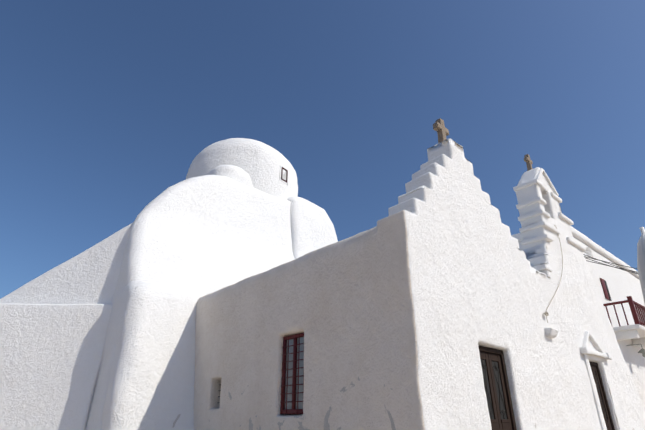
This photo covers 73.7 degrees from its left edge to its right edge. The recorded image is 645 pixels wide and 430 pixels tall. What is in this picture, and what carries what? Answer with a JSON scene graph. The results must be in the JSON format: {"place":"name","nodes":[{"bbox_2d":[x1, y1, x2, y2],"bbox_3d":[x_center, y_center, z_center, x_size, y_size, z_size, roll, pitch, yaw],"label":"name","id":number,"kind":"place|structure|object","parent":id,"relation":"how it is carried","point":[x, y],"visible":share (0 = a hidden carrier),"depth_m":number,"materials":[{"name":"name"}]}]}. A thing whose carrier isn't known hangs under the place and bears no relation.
{"place":"outdoors","nodes":[
{"label":"outdoors","id":0,"kind":"place"},
{"bbox_2d":[193,226,388,429],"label":"chapel wall","id":1,"kind":"structure","parent":0,"point":[326,301],"depth_m":7.61,"materials":[{"name":"white paint"}]},
{"bbox_2d":[0,0,644,298],"label":"sky","id":2,"kind":"structure","parent":0,"point":[107,106],"materials":[{"name":"blue"}]},
{"bbox_2d":[377,138,631,429],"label":"church facade","id":3,"kind":"structure","parent":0,"point":[462,280],"depth_m":7.44,"materials":[{"name":"white paint"}]},
{"bbox_2d":[517,167,554,193],"bbox_3d":[5.896,-0.884,11.956,1.469,0.714,0.564,21,-33,-37],"label":"belfry cap","id":4,"kind":"object","parent":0,"point":[529,175],"visible":0.31,"depth_m":11.70,"materials":[{"name":"white paint"}]},
{"bbox_2d":[524,154,532,170],"bbox_3d":[5.843,-1.448,12.172,0.346,0.585,0.158,21,-33,-37],"label":"cross","id":5,"kind":"object","parent":4,"relation":"on","point":[528,161],"visible":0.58,"depth_m":12.12,"materials":[{"name":"brown stone"}]},
{"bbox_2d":[535,168,558,195],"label":"roof trim","id":6,"kind":"structure","parent":4,"relation":"attached to","point":[539,174],"depth_m":11.85,"materials":[{"name":"white paint"}]},
{"bbox_2d":[584,257,644,429],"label":"chapel buttress","id":7,"kind":"structure","parent":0,"point":[635,409],"depth_m":11.03,"materials":[{"name":"white paint"}]},
{"bbox_2d":[637,227,644,303],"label":"chimney","id":8,"kind":"object","parent":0,"point":[641,256],"visible":1,"depth_m":5.59,"materials":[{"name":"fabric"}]},
{"label":"ground","id":9,"kind":"structure","parent":0,"visible":0},
{"bbox_2d":[0,303,112,429],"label":"wall","id":10,"kind":"structure","parent":9,"relation":"on","point":[51,355],"depth_m":9.94,"materials":[{"name":"white paint"}]},
{"bbox_2d":[0,223,132,303],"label":"sloping wall","id":11,"kind":"structure","parent":9,"relation":"on","point":[90,275],"depth_m":11.35,"materials":[{"name":"white paint"}]},
{"bbox_2d":[100,280,206,429],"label":"buttress","id":12,"kind":"structure","parent":9,"relation":"on","point":[151,379],"depth_m":9.63,"materials":[{"name":"white paint"}]},
{"bbox_2d":[85,175,293,429],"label":"dome base block","id":13,"kind":"structure","parent":9,"relation":"on","point":[207,234],"depth_m":13.22,"materials":[{"name":"white paint"}]},
{"bbox_2d":[205,165,252,186],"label":"small dome","id":14,"kind":"structure","parent":13,"relation":"on","point":[238,174],"depth_m":15.91,"materials":[{"name":"white paint"}]},
{"bbox_2d":[186,138,297,199],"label":"dome","id":15,"kind":"structure","parent":13,"relation":"on","point":[259,162],"depth_m":16.93,"materials":[{"name":"white paint"}]},
{"bbox_2d":[279,165,288,184],"bbox_3d":[-1.592,-1.603,17.398,0.520,0.740,0.150,30,-38,-46],"label":"window frame","id":16,"kind":"object","parent":15,"relation":"attached to","point":[281,166],"visible":0.38,"depth_m":17.30,"materials":[{"name":"white paint"}]},
{"bbox_2d":[281,167,287,182],"bbox_3d":[-1.564,-1.612,17.379,0.340,0.560,0.100,29,-38,-46],"label":"window","id":17,"kind":"structure","parent":16,"relation":"in","point":[286,174],"depth_m":17.35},
{"bbox_2d":[287,196,337,258],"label":"half dome","id":18,"kind":"structure","parent":13,"relation":"attached to","point":[312,226],"depth_m":16.78,"materials":[{"name":"white paint"}]},
{"bbox_2d":[511,226,644,408],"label":"neighbour house","id":19,"kind":"structure","parent":9,"relation":"on","point":[622,285],"depth_m":16.04,"materials":[{"name":"white paint"}]},
{"bbox_2d":[583,247,592,257],"bbox_3d":[9.319,1.334,15.136,0.050,0.370,0.290,21,-33,-37],"label":"neighbour louvre","id":20,"kind":"object","parent":19,"relation":"attached to","point":[589,254],"visible":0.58,"depth_m":15.10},
{"bbox_2d":[583,252,595,285],"bbox_3d":[6.472,4.939,14.250,1.323,6.618,5.420,21,-33,-37],"label":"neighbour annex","id":21,"kind":"object","parent":19,"relation":"attached to","point":[588,265],"depth_m":13.95,"materials":[{"name":"white paint"}]},
{"bbox_2d":[600,278,609,299],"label":"neighbour shutters","id":22,"kind":"object","parent":19,"relation":"attached to","point":[604,288],"visible":0.94,"depth_m":15.56,"materials":[{"name":"red wood"}]},
{"bbox_2d":[604,280,611,300],"bbox_3d":[10.457,2.764,15.787,0.250,0.750,0.020,21,-33,-37],"label":"window frame","id":23,"kind":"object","parent":19,"relation":"in","point":[607,290],"depth_m":15.79,"materials":[{"name":"white paint"}]},
{"bbox_2d":[583,254,638,274],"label":"overhead cables","id":24,"kind":"object","parent":19,"relation":"attached to","point":[635,272],"visible":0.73,"depth_m":13.74,"materials":[{"name":"black metal"}]},
{"bbox_2d":[613,324,644,346],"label":"balcony","id":25,"kind":"structure","parent":19,"relation":"attached to","point":[635,333],"depth_m":14.35,"materials":[{"name":"white paint"}]},
{"bbox_2d":[603,296,644,326],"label":"balcony railing","id":26,"kind":"object","parent":25,"relation":"on","point":[634,305],"visible":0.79,"depth_m":14.54,"materials":[{"name":"red metal"}]},
{"bbox_2d":[626,344,644,356],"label":"neighbour lamp","id":27,"kind":"object","parent":19,"relation":"attached to","point":[642,350],"visible":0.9,"depth_m":14.75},
{"bbox_3d":[2.024,4.335,10.533,7.650,4.490,6.530,21,-33,-37],"label":"chapel","id":28,"kind":"object","parent":9,"relation":"on","visible":0},
{"bbox_2d":[280,333,303,413],"bbox_3d":[-0.491,2.775,7.553,0.098,1.316,0.676,21,-33,-37],"label":"side window frame","id":29,"kind":"object","parent":28,"relation":"attached to","point":[293,410],"visible":0.67,"depth_m":7.58,"materials":[{"name":"red paint"}]},
{"bbox_2d":[285,337,303,408],"bbox_3d":[-0.472,2.782,7.568,0.012,1.276,0.636,21,-33,-37],"label":"side window glass","id":30,"kind":"object","parent":29,"relation":"in","point":[288,389],"depth_m":7.57,"materials":[{"name":"grey glass"}]},
{"bbox_2d":[433,118,448,142],"bbox_3d":[2.483,-1.683,8.964,0.428,0.724,0.186,21,-33,-37],"label":"gable cross","id":31,"kind":"object","parent":28,"relation":"on","point":[440,128],"visible":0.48,"depth_m":8.91,"materials":[{"name":"stone"}]},
{"bbox_2d":[479,346,516,429],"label":"door frame","id":32,"kind":"object","parent":28,"relation":"attached to","point":[502,359],"visible":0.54,"depth_m":7.12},
{"bbox_2d":[479,351,511,429],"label":"door","id":33,"kind":"structure","parent":32,"relation":"in","point":[498,422],"depth_m":6.92,"materials":[{"name":"brown wood"}]},
{"bbox_2d":[481,360,506,416],"bbox_3d":[2.733,2.791,6.884,0.616,0.875,0.014,21,-33,-37],"label":"grille door","id":34,"kind":"structure","parent":33,"relation":"attached to","point":[495,366],"depth_m":6.90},
{"bbox_2d":[532,264,551,277],"bbox_3d":[4.988,1.322,9.785,0.352,0.282,0.364,21,-33,-37],"label":"belfry corbel","id":35,"kind":"object","parent":28,"relation":"attached to","point":[545,269],"visible":0.44,"depth_m":9.67,"materials":[{"name":"white paint"}]},
{"bbox_2d":[513,179,585,250],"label":"ledges","id":36,"kind":"object","parent":28,"relation":"on","point":[547,237],"visible":0.58,"depth_m":10.94,"materials":[{"name":"white paint"}]},
{"bbox_2d":[544,328,558,338],"bbox_3d":[4.588,2.366,8.618,0.341,0.184,0.194,21,-33,-37],"label":"wall bracket","id":37,"kind":"object","parent":28,"relation":"attached to","point":[551,333],"visible":0.85,"depth_m":8.54,"materials":[{"name":"white paint"}]},
{"bbox_2d":[543,225,562,322],"bbox_3d":[5.232,1.095,9.932,2.020,3.022,0.159,23,-34,-39],"label":"bell rope","id":38,"kind":"object","parent":28,"relation":"attached to","point":[546,313],"visible":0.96,"depth_m":9.59,"materials":[{"name":"beige fabric"}]},
{"bbox_2d":[579,331,611,429],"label":"door frame","id":39,"kind":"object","parent":28,"relation":"attached to","point":[585,350],"depth_m":9.53,"materials":[{"name":"white paint"}]},
{"bbox_2d":[589,361,614,429],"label":"door frame","id":40,"kind":"object","parent":28,"relation":"attached to","point":[603,391],"visible":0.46,"depth_m":9.89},
{"bbox_2d":[590,365,611,429],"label":"door","id":41,"kind":"structure","parent":40,"relation":"in","point":[607,420],"depth_m":9.75,"materials":[{"name":"brown wood"}]},
{"bbox_2d":[594,371,606,417],"bbox_3d":[6.232,4.060,9.707,0.417,1.015,0.014,21,-33,-37],"label":"grille door","id":42,"kind":"structure","parent":41,"relation":"attached to","point":[600,394],"depth_m":9.80,"materials":[{"name":"black metal"}]}
]}

